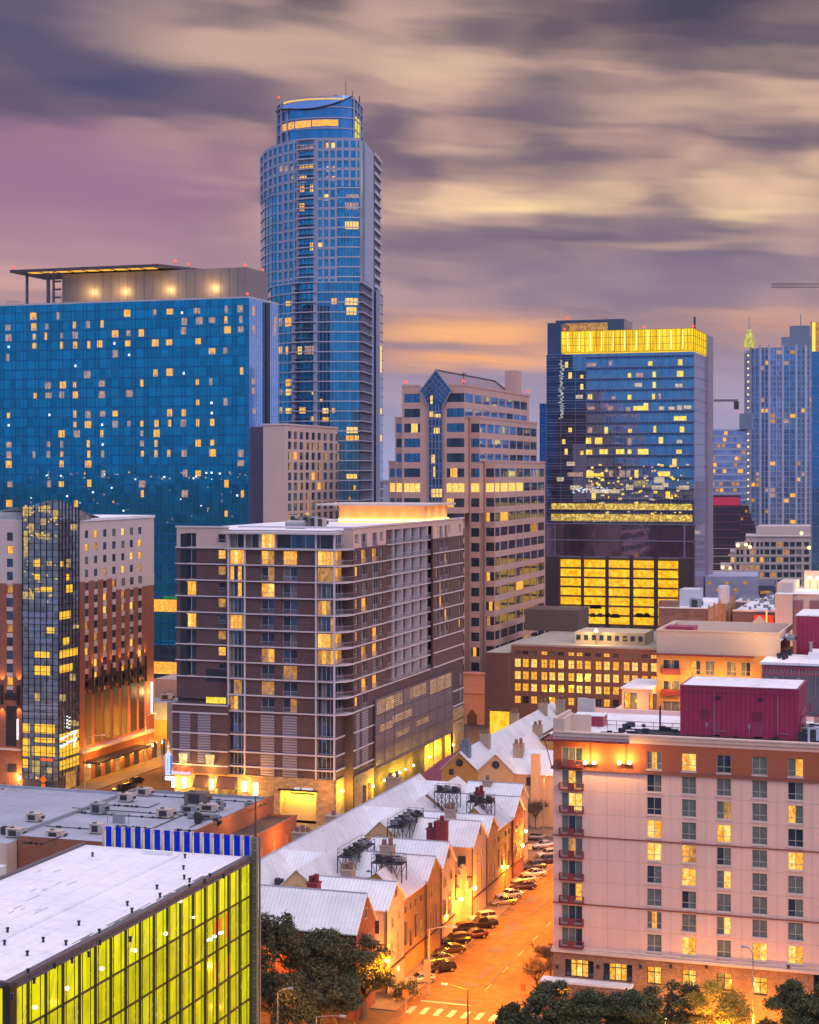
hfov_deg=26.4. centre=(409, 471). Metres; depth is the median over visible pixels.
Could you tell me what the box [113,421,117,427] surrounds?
window
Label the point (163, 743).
shop window
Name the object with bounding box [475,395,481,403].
window
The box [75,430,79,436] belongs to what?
window
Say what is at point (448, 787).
rooftop unit
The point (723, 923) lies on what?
window
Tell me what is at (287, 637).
window
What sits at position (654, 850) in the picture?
window
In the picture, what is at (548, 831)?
pavement
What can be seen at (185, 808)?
rooftop unit
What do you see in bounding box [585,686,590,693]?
window
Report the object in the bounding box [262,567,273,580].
window
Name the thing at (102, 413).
window
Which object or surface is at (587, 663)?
window
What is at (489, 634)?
window
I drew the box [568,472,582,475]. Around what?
window
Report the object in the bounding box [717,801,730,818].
window
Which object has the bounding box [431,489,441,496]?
lit stair window
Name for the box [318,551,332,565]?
window
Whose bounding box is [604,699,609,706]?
window
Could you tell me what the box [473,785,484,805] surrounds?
chimney
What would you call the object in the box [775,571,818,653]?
grid block
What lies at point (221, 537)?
window
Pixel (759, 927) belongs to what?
window
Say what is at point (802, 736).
rooftop unit
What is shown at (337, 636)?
window
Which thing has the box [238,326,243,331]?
window
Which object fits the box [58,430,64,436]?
window
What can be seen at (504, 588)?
window
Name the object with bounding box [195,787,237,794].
shop window
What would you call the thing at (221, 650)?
window
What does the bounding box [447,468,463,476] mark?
window
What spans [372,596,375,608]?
window
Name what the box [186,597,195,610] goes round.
window
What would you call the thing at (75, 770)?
street lamp
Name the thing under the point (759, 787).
window
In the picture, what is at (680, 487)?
window
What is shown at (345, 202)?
window
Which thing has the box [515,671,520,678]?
window
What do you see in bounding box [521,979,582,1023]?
live oak
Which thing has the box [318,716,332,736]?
window
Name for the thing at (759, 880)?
window
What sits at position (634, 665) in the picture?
window
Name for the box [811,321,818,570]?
corner tower
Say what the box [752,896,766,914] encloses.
window
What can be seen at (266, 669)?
window
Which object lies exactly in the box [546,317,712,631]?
crowned tower
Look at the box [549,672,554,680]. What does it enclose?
window
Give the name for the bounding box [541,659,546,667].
window
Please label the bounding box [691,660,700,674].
window
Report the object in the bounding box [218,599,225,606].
window
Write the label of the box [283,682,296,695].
window
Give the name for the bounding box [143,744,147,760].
shop window
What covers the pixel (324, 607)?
window
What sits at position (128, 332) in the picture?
window
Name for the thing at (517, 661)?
window
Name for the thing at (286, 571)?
window
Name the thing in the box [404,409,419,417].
window
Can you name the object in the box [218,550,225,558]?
window
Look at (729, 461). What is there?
glass block
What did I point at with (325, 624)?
window
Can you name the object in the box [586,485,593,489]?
window
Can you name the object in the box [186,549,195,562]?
window
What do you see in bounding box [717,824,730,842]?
window
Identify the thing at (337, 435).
window
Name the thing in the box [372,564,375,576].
window
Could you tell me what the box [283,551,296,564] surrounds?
window
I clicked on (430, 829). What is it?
chimney
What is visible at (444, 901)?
window
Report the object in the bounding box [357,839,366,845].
rooftop unit
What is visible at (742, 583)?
building
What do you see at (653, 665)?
window
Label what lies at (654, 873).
window
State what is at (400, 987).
shrub
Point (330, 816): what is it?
chimney
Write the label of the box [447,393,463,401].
window
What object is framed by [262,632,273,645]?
window
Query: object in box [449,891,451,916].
window
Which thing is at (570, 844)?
window
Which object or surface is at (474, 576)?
window
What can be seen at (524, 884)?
parked car
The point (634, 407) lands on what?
window
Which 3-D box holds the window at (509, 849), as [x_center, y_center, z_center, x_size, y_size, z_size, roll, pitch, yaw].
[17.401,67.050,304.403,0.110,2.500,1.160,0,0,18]
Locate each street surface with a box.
[258,1010,498,1023]
[395,868,552,1022]
[528,841,548,848]
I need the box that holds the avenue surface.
[98,764,174,791]
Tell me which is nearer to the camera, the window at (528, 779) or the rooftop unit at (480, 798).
the rooftop unit at (480, 798)
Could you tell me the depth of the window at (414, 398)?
510.09 m
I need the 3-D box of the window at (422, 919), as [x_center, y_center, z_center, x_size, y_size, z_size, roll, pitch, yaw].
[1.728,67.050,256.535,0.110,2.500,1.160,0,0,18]
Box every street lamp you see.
[60,757,75,788]
[84,734,105,789]
[145,713,157,765]
[150,740,162,784]
[277,987,293,1023]
[316,1015,345,1023]
[428,925,456,994]
[441,983,468,1023]
[543,773,552,839]
[740,945,753,1023]
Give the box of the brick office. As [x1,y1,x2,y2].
[485,606,656,733]
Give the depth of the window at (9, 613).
397.06 m
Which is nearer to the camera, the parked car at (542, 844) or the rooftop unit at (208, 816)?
the rooftop unit at (208, 816)
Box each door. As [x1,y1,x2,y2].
[44,781,53,787]
[66,770,74,788]
[712,720,719,736]
[754,722,762,738]
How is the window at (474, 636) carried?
in the office tower at (467, 444)
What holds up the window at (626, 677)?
in the brick office
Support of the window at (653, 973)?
in the pink hotel at (685, 842)
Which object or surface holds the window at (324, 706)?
in the apartment block at (319, 675)
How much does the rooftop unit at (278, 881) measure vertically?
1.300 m
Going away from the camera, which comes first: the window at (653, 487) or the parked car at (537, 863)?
the parked car at (537, 863)
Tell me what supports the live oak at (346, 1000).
on the cross street surface at (376, 1017)
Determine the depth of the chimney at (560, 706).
429.15 m
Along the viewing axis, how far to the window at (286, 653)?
359.59 m
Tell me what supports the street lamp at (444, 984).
on the cross street surface at (376, 1017)
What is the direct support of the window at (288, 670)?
in the apartment block at (319, 675)
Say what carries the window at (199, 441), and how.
in the glass tower at (148, 389)
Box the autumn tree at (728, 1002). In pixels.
[683,977,754,1023]
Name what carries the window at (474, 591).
in the office tower at (467, 444)
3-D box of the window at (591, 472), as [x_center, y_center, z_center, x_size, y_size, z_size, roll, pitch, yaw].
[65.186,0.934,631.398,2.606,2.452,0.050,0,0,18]
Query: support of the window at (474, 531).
in the office tower at (467, 444)
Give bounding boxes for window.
[6,309,255,522]
[6,334,11,340]
[6,442,10,447]
[6,452,10,457]
[6,461,11,467]
[6,500,11,506]
[7,532,12,540]
[7,546,12,553]
[7,559,12,566]
[7,572,12,579]
[7,585,12,592]
[7,598,12,605]
[7,611,12,619]
[7,624,12,632]
[7,637,12,645]
[7,650,12,658]
[7,664,12,671]
[7,677,12,684]
[30,313,34,319]
[45,382,49,388]
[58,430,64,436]
[60,382,65,387]
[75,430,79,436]
[84,371,89,377]
[85,411,90,417]
[85,421,90,427]
[85,461,90,466]
[85,764,90,780]
[95,764,100,777]
[99,381,104,386]
[99,391,104,397]
[100,411,104,416]
[105,760,110,773]
[112,330,117,336]
[113,350,117,356]
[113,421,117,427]
[115,757,119,770]
[124,310,129,316]
[125,754,129,767]
[126,330,130,335]
[126,390,131,396]
[130,527,140,557]
[134,751,138,763]
[139,329,143,336]
[139,481,144,486]
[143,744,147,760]
[152,339,157,345]
[152,742,156,757]
[154,430,159,436]
[161,739,164,754]
[166,339,171,344]
[166,369,171,375]
[167,409,171,415]
[182,317,186,324]
[182,450,186,456]
[182,490,187,496]
[186,533,195,546]
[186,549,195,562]
[186,565,195,578]
[186,581,195,594]
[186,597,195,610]
[186,613,195,626]
[186,629,195,642]
[186,645,195,658]
[186,661,195,674]
[194,308,199,313]
[195,338,200,343]
[195,440,200,446]
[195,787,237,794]
[196,317,202,323]
[209,317,214,322]
[209,348,214,353]
[209,449,215,455]
[218,534,225,542]
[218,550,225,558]
[218,566,225,574]
[218,582,225,590]
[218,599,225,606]
[218,615,225,622]
[218,631,225,639]
[218,647,225,655]
[218,663,225,668]
[224,326,230,332]
[224,480,228,486]
[230,534,258,547]
[230,550,243,563]
[230,566,243,579]
[230,582,243,596]
[230,599,243,612]
[230,615,243,628]
[230,631,243,644]
[230,647,243,661]
[230,663,243,677]
[230,680,243,693]
[230,696,243,709]
[231,712,243,731]
[231,735,243,749]
[231,752,243,763]
[231,767,243,773]
[237,305,242,311]
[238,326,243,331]
[238,450,243,456]
[238,460,243,465]
[252,306,254,315]
[262,534,274,547]
[262,551,273,564]
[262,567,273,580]
[262,583,273,596]
[262,600,273,613]
[262,616,273,629]
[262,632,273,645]
[262,649,273,662]
[262,665,273,678]
[262,681,273,694]
[262,698,273,711]
[277,534,332,548]
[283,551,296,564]
[283,567,296,580]
[283,584,296,597]
[283,600,296,613]
[283,617,296,630]
[283,633,296,646]
[283,649,296,662]
[283,666,296,679]
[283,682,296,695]
[283,699,296,712]
[285,318,290,325]
[299,407,305,412]
[305,346,312,353]
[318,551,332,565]
[318,568,332,581]
[318,584,332,598]
[318,601,332,614]
[318,617,332,631]
[318,634,332,647]
[318,650,332,664]
[318,667,332,680]
[318,683,332,697]
[318,700,332,713]
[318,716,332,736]
[318,739,332,754]
[318,757,332,768]
[318,772,332,778]
[324,434,338,507]
[335,535,340,548]
[335,551,340,565]
[335,567,340,581]
[335,584,340,598]
[335,600,340,614]
[335,617,340,630]
[335,633,340,647]
[335,650,340,663]
[335,666,340,680]
[335,683,340,696]
[335,699,340,713]
[345,202,357,208]
[345,221,357,228]
[345,298,357,304]
[346,435,352,439]
[347,307,355,314]
[347,427,357,432]
[347,474,356,478]
[355,524,459,705]
[361,534,364,546]
[361,550,364,562]
[361,566,364,578]
[361,582,364,595]
[361,598,364,611]
[361,614,364,627]
[361,630,364,643]
[361,646,364,659]
[361,662,364,675]
[361,678,364,691]
[361,694,364,707]
[364,907,367,919]
[372,548,375,560]
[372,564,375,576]
[372,580,375,592]
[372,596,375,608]
[372,611,375,623]
[372,627,375,639]
[372,643,375,655]
[372,659,375,671]
[372,674,375,687]
[375,920,378,933]
[380,346,381,372]
[390,396,543,648]
[390,941,392,959]
[394,885,397,897]
[396,932,399,959]
[404,394,419,402]
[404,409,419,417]
[404,424,419,431]
[404,439,419,446]
[404,453,419,461]
[404,468,419,476]
[404,483,419,491]
[404,498,419,501]
[404,920,406,944]
[410,927,412,945]
[415,912,417,936]
[420,919,422,937]
[429,910,431,927]
[431,455,434,476]
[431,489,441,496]
[435,902,437,927]
[443,899,445,915]
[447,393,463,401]
[447,408,463,416]
[447,423,463,431]
[447,438,463,446]
[447,453,463,461]
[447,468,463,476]
[447,483,463,491]
[447,498,463,506]
[447,513,463,521]
[449,769,453,774]
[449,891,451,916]
[456,759,462,766]
[458,856,465,866]
[465,393,472,402]
[465,408,472,416]
[471,424,478,431]
[471,513,478,521]
[471,528,478,536]
[471,543,478,551]
[471,558,478,566]
[471,573,478,581]
[471,588,478,596]
[471,603,478,611]
[471,618,478,625]
[471,632,478,640]
[471,647,478,655]
[471,662,478,670]
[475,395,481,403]
[475,410,481,415]
[475,873,477,887]
[480,866,482,889]
[486,587,493,595]
[486,602,493,609]
[486,616,493,624]
[486,631,493,639]
[486,646,493,651]
[488,863,490,878]
[492,761,499,768]
[493,856,494,879]
[498,847,499,868]
[501,555,507,564]
[501,570,507,578]
[501,584,507,593]
[501,599,507,608]
[501,613,507,622]
[501,627,507,637]
[505,842,506,862]
[508,849,510,863]
[509,597,514,605]
[509,611,514,620]
[509,625,514,634]
[515,658,520,666]
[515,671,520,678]
[515,683,520,690]
[515,696,520,702]
[516,623,522,632]
[519,836,520,857]
[523,659,528,666]
[523,671,528,679]
[523,683,528,690]
[523,696,528,703]
[526,777,530,785]
[531,659,536,667]
[531,672,536,679]
[531,684,536,691]
[531,696,536,703]
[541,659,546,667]
[541,672,546,679]
[541,684,546,691]
[549,660,554,667]
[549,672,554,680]
[549,684,554,691]
[549,697,554,702]
[558,660,563,668]
[558,673,563,680]
[558,685,563,692]
[562,747,581,765]
[562,770,581,788]
[562,792,581,810]
[562,815,581,833]
[562,837,581,855]
[562,860,581,878]
[562,882,581,900]
[562,905,581,923]
[562,927,581,945]
[565,959,593,977]
[567,462,574,465]
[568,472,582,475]
[568,660,573,668]
[568,673,573,680]
[568,685,573,692]
[568,698,573,704]
[577,661,581,668]
[577,673,581,681]
[577,686,581,692]
[585,661,590,669]
[585,674,590,681]
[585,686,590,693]
[586,438,590,443]
[586,450,591,454]
[586,471,593,477]
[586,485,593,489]
[587,463,688,521]
[587,473,603,475]
[590,489,619,492]
[595,438,601,443]
[595,661,600,669]
[595,674,600,681]
[595,686,600,693]
[595,699,600,706]
[599,449,607,453]
[604,662,609,669]
[604,674,609,682]
[604,687,609,694]
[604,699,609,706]
[604,963,631,981]
[613,662,618,670]
[613,675,618,682]
[613,687,618,694]
[613,700,618,706]
[616,449,623,453]
[620,470,624,476]
[624,662,628,670]
[624,675,628,682]
[624,693,636,708]
[626,485,632,489]
[632,662,637,670]
[633,406,644,409]
[638,449,647,453]
[642,663,647,671]
[643,403,647,409]
[647,751,661,769]
[647,774,661,791]
[647,797,661,814]
[647,820,661,837]
[647,843,661,860]
[647,865,661,883]
[647,888,661,906]
[647,911,661,928]
[647,934,661,951]
[647,967,660,983]
[649,694,656,709]
[651,663,656,671]
[652,486,663,488]
[654,477,663,482]
[658,471,669,475]
[663,659,678,668]
[663,680,678,689]
[663,701,678,710]
[672,459,676,466]
[674,416,685,420]
[677,371,682,376]
[679,486,688,488]
[682,753,695,770]
[682,776,695,793]
[682,799,695,816]
[682,822,695,839]
[682,845,695,862]
[682,868,695,885]
[682,891,695,908]
[682,914,695,931]
[682,937,695,954]
[682,970,695,986]
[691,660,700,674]
[705,661,714,674]
[717,755,730,772]
[717,778,730,795]
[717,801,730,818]
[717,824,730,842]
[717,847,730,865]
[717,870,730,888]
[717,893,730,911]
[717,917,730,934]
[717,940,730,957]
[717,973,731,989]
[727,662,735,675]
[731,542,758,576]
[741,662,750,676]
[752,757,766,774]
[752,780,766,797]
[752,803,766,821]
[752,826,766,844]
[752,850,766,867]
[752,873,766,891]
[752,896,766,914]
[752,919,766,937]
[752,943,766,960]
[754,977,766,994]
[788,758,802,776]
[788,782,802,799]
[788,805,802,823]
[788,829,802,846]
[788,852,802,870]
[788,875,802,893]
[788,899,802,917]
[788,922,802,940]
[788,945,802,963]
[814,975,818,988]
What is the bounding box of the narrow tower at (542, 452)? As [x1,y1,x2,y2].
[539,403,545,605]
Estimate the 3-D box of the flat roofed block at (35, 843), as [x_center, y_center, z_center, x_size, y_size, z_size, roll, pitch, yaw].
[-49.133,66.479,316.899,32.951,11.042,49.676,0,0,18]
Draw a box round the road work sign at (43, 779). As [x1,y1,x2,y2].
[40,776,46,786]
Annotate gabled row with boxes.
[258,773,529,1021]
[440,702,621,827]
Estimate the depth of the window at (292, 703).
359.50 m
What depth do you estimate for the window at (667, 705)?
263.02 m
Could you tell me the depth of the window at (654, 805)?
226.02 m
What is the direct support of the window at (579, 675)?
in the brick office
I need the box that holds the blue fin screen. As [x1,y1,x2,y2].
[102,825,252,855]
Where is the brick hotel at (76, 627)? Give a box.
[0,499,164,788]
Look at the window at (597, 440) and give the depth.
630.33 m
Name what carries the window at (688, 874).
in the pink hotel at (685, 842)
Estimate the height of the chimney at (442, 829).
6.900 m
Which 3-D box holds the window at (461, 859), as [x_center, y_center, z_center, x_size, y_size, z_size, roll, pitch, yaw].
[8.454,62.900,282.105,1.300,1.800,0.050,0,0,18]
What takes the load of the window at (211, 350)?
in the glass tower at (148, 389)
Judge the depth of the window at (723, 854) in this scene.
223.22 m
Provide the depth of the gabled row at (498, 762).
358.38 m
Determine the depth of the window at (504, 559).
523.46 m
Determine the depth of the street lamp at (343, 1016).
211.22 m
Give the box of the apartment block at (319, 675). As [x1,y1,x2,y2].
[171,502,463,823]
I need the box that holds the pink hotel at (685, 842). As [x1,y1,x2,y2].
[540,676,818,1023]
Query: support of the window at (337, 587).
in the apartment block at (319, 675)
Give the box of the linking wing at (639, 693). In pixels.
[620,678,656,709]
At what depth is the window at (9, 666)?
397.11 m
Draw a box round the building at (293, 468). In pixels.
[249,423,338,523]
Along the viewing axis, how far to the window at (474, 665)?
509.59 m
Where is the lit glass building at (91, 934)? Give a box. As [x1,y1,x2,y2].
[0,842,252,1023]
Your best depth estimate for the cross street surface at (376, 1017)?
229.34 m
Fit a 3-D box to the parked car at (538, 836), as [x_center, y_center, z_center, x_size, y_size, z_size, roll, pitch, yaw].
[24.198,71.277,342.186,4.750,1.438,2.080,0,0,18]
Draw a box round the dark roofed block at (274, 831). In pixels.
[230,814,296,858]
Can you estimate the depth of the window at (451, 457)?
506.05 m
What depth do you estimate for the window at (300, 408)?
625.28 m
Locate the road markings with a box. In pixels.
[406,921,551,1020]
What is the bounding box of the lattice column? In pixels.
[250,783,264,1023]
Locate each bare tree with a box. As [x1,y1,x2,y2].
[517,955,552,986]
[526,940,552,975]
[528,799,549,828]
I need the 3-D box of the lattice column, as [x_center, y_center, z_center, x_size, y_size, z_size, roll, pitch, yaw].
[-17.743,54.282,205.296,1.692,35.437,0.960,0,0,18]
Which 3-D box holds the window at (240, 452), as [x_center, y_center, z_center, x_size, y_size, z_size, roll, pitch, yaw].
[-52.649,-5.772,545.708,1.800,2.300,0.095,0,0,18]
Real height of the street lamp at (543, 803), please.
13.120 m
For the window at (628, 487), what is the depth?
626.96 m
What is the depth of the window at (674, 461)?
621.77 m
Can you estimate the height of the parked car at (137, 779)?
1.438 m
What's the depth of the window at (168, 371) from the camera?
553.35 m
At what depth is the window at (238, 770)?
363.21 m
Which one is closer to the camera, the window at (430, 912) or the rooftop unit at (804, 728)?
the rooftop unit at (804, 728)
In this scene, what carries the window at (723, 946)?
in the pink hotel at (685, 842)
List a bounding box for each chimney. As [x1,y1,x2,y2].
[291,825,309,840]
[306,873,321,888]
[324,810,341,822]
[340,861,355,877]
[379,837,395,867]
[384,771,402,790]
[425,821,435,839]
[435,815,448,840]
[444,802,456,818]
[459,738,471,757]
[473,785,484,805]
[479,729,491,749]
[482,775,493,786]
[508,709,519,724]
[512,738,524,757]
[532,720,543,739]
[537,699,547,716]
[555,695,565,715]
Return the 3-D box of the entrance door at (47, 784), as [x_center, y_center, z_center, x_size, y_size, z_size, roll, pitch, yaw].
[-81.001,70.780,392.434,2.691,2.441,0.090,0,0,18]
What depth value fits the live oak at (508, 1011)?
215.21 m
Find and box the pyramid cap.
[753,615,766,622]
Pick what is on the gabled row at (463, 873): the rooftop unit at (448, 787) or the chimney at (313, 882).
the chimney at (313, 882)
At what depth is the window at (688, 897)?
224.64 m
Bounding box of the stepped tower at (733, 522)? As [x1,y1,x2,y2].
[713,494,756,569]
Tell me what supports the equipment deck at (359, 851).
on the gabled row at (463, 873)
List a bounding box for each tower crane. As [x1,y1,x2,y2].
[714,399,738,409]
[771,283,818,287]
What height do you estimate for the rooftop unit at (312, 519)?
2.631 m
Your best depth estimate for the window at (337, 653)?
358.36 m
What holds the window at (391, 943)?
in the gabled row at (463, 873)
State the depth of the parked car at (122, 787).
392.78 m
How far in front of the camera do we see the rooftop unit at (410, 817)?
286.07 m
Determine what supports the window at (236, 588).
in the apartment block at (319, 675)
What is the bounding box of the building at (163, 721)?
[154,673,177,748]
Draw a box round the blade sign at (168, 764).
[165,741,193,779]
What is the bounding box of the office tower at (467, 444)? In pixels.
[388,369,545,724]
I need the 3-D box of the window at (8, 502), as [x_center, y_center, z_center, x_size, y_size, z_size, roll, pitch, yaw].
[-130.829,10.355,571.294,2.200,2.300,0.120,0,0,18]
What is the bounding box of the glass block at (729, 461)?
[713,411,752,503]
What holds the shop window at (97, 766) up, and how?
in the brick hotel at (76, 627)
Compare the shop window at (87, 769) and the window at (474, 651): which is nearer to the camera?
the shop window at (87, 769)
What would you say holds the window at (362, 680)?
in the apartment block at (319, 675)
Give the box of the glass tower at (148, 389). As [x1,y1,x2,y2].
[0,260,277,642]
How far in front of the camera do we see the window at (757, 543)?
760.33 m
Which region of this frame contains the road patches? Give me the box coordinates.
[455,894,552,1002]
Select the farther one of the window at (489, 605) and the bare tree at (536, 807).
the window at (489, 605)
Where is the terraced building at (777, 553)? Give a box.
[713,525,810,593]
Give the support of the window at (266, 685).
in the apartment block at (319, 675)
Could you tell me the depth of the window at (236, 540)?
362.77 m
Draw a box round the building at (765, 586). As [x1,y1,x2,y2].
[758,580,774,597]
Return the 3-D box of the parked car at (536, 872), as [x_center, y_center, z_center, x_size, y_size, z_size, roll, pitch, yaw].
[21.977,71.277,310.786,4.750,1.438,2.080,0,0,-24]
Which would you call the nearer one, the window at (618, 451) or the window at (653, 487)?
the window at (653, 487)
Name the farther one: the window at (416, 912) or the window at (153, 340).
the window at (153, 340)
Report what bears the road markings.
on the street surface at (473, 960)
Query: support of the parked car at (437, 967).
on the street surface at (473, 960)
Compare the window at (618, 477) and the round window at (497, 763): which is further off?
the window at (618, 477)
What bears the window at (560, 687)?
in the brick office
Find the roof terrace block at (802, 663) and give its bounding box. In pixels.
[760,609,818,716]
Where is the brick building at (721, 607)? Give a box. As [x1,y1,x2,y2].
[658,585,734,627]
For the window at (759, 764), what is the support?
in the pink hotel at (685, 842)
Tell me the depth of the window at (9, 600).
397.11 m
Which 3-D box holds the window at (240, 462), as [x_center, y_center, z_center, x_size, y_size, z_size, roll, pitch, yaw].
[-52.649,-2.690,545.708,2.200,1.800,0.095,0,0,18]
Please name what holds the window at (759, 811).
in the pink hotel at (685, 842)
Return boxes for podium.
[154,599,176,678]
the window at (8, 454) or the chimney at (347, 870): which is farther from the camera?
the window at (8, 454)
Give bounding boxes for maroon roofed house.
[421,750,459,780]
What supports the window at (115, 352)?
in the glass tower at (148, 389)
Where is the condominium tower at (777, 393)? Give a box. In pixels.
[744,314,810,525]
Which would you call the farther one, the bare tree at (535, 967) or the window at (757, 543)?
the window at (757, 543)
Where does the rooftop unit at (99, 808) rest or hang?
on the flat roofed block at (35, 843)
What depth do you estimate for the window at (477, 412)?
519.51 m
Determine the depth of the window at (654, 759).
226.02 m
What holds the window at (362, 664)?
in the apartment block at (319, 675)
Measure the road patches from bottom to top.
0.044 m
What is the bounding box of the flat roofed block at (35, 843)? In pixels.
[17,788,273,868]
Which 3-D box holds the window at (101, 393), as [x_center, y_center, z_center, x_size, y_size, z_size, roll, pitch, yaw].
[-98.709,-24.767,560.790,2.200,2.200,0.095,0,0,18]
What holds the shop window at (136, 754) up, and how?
in the brick hotel at (76, 627)
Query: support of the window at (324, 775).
in the apartment block at (319, 675)
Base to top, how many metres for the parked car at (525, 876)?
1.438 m
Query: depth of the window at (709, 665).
261.16 m
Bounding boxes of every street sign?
[403,990,407,1011]
[424,960,430,997]
[520,983,525,1002]
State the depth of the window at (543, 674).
467.34 m
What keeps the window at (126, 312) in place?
in the glass tower at (148, 389)
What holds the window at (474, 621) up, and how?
in the office tower at (467, 444)
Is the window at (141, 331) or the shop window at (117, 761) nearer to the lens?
the shop window at (117, 761)
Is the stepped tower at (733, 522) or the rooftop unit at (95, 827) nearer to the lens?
the rooftop unit at (95, 827)
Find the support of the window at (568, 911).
in the pink hotel at (685, 842)
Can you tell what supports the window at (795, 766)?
in the pink hotel at (685, 842)
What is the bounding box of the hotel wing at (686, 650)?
[652,620,795,710]
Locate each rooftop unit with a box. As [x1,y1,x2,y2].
[0,826,9,834]
[5,826,26,838]
[25,811,44,822]
[46,829,66,836]
[89,801,109,814]
[89,822,106,834]
[117,792,135,802]
[136,786,154,796]
[156,807,176,818]
[160,693,174,700]
[180,804,198,812]
[184,790,211,804]
[187,812,221,819]
[194,812,203,823]
[199,802,220,812]
[213,818,222,825]
[216,799,225,810]
[244,800,261,806]
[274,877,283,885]
[289,514,298,519]
[302,515,312,525]
[309,516,318,525]
[316,517,328,526]
[343,848,352,855]
[348,846,357,851]
[353,842,362,848]
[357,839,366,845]
[375,853,384,860]
[385,855,394,861]
[390,820,397,825]
[395,855,405,862]
[397,820,406,825]
[406,815,414,820]
[410,812,419,817]
[414,810,423,814]
[444,785,451,790]
[452,786,459,791]
[469,794,477,800]
[477,796,485,800]
[486,795,494,801]
[689,598,702,607]
[798,731,807,741]
[801,725,807,731]
[807,725,818,741]
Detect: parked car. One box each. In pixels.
[112,783,130,791]
[125,782,136,787]
[126,777,143,782]
[402,971,436,984]
[422,952,454,964]
[431,959,456,973]
[434,942,466,953]
[442,931,470,944]
[452,920,476,931]
[466,927,488,938]
[468,909,497,920]
[489,895,517,905]
[495,888,523,897]
[509,880,537,889]
[511,873,536,883]
[520,868,546,876]
[524,859,546,869]
[528,832,545,840]
[532,839,552,849]
[535,847,552,857]
[536,853,552,862]
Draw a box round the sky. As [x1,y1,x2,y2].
[0,0,818,479]
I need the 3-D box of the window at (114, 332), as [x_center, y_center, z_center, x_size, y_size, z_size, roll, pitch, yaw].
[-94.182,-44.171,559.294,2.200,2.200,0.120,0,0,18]
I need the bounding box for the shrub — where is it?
[385,977,420,1000]
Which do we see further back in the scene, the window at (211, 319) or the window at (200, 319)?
the window at (200, 319)
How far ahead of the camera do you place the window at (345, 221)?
624.66 m
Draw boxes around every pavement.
[70,747,172,789]
[297,823,322,830]
[370,851,552,1011]
[528,825,552,836]
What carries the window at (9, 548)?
in the brick hotel at (76, 627)
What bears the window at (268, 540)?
in the apartment block at (319, 675)
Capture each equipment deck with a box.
[337,835,374,873]
[371,851,406,882]
[387,807,423,838]
[434,783,460,811]
[466,793,494,814]
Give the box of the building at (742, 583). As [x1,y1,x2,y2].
[705,572,757,600]
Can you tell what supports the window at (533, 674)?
in the brick office
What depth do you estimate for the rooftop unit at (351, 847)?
263.32 m
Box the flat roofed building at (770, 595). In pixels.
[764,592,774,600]
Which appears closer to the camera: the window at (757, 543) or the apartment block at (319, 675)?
the apartment block at (319, 675)
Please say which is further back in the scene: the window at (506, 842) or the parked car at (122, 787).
the parked car at (122, 787)
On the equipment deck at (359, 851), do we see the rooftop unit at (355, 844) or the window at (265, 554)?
the rooftop unit at (355, 844)
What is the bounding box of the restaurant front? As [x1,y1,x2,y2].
[754,610,773,622]
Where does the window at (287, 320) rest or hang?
in the curved tower at (321, 206)
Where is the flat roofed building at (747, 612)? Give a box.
[733,597,774,622]
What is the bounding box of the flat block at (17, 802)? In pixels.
[0,784,119,875]
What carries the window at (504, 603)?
in the office tower at (467, 444)
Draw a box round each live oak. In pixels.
[258,907,302,1023]
[264,969,331,1023]
[276,926,365,1023]
[313,977,364,1023]
[342,933,395,1019]
[492,1001,521,1023]
[504,1005,549,1023]
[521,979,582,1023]
[564,986,621,1023]
[603,984,667,1023]
[659,979,706,1023]
[754,978,818,1023]
[792,981,818,1021]
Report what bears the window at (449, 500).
in the office tower at (467, 444)
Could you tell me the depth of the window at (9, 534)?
397.06 m
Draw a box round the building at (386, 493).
[383,485,388,501]
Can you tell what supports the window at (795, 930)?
in the pink hotel at (685, 842)
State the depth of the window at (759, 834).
221.81 m
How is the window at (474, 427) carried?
in the office tower at (467, 444)
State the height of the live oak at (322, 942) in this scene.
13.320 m
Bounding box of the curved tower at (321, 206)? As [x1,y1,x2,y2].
[260,91,383,518]
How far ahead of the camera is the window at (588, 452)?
631.49 m
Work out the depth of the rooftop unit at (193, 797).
330.45 m
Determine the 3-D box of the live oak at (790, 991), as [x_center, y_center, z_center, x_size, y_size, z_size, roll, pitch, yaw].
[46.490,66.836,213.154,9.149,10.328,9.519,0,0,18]
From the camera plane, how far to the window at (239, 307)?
545.71 m
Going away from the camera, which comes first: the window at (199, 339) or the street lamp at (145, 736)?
the street lamp at (145, 736)
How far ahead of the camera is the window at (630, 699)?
260.78 m
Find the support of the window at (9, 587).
in the brick hotel at (76, 627)
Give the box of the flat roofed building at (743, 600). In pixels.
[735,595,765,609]
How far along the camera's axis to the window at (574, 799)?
229.41 m
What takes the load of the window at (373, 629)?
in the apartment block at (319, 675)
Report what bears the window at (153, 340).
in the glass tower at (148, 389)
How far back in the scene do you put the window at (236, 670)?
363.21 m

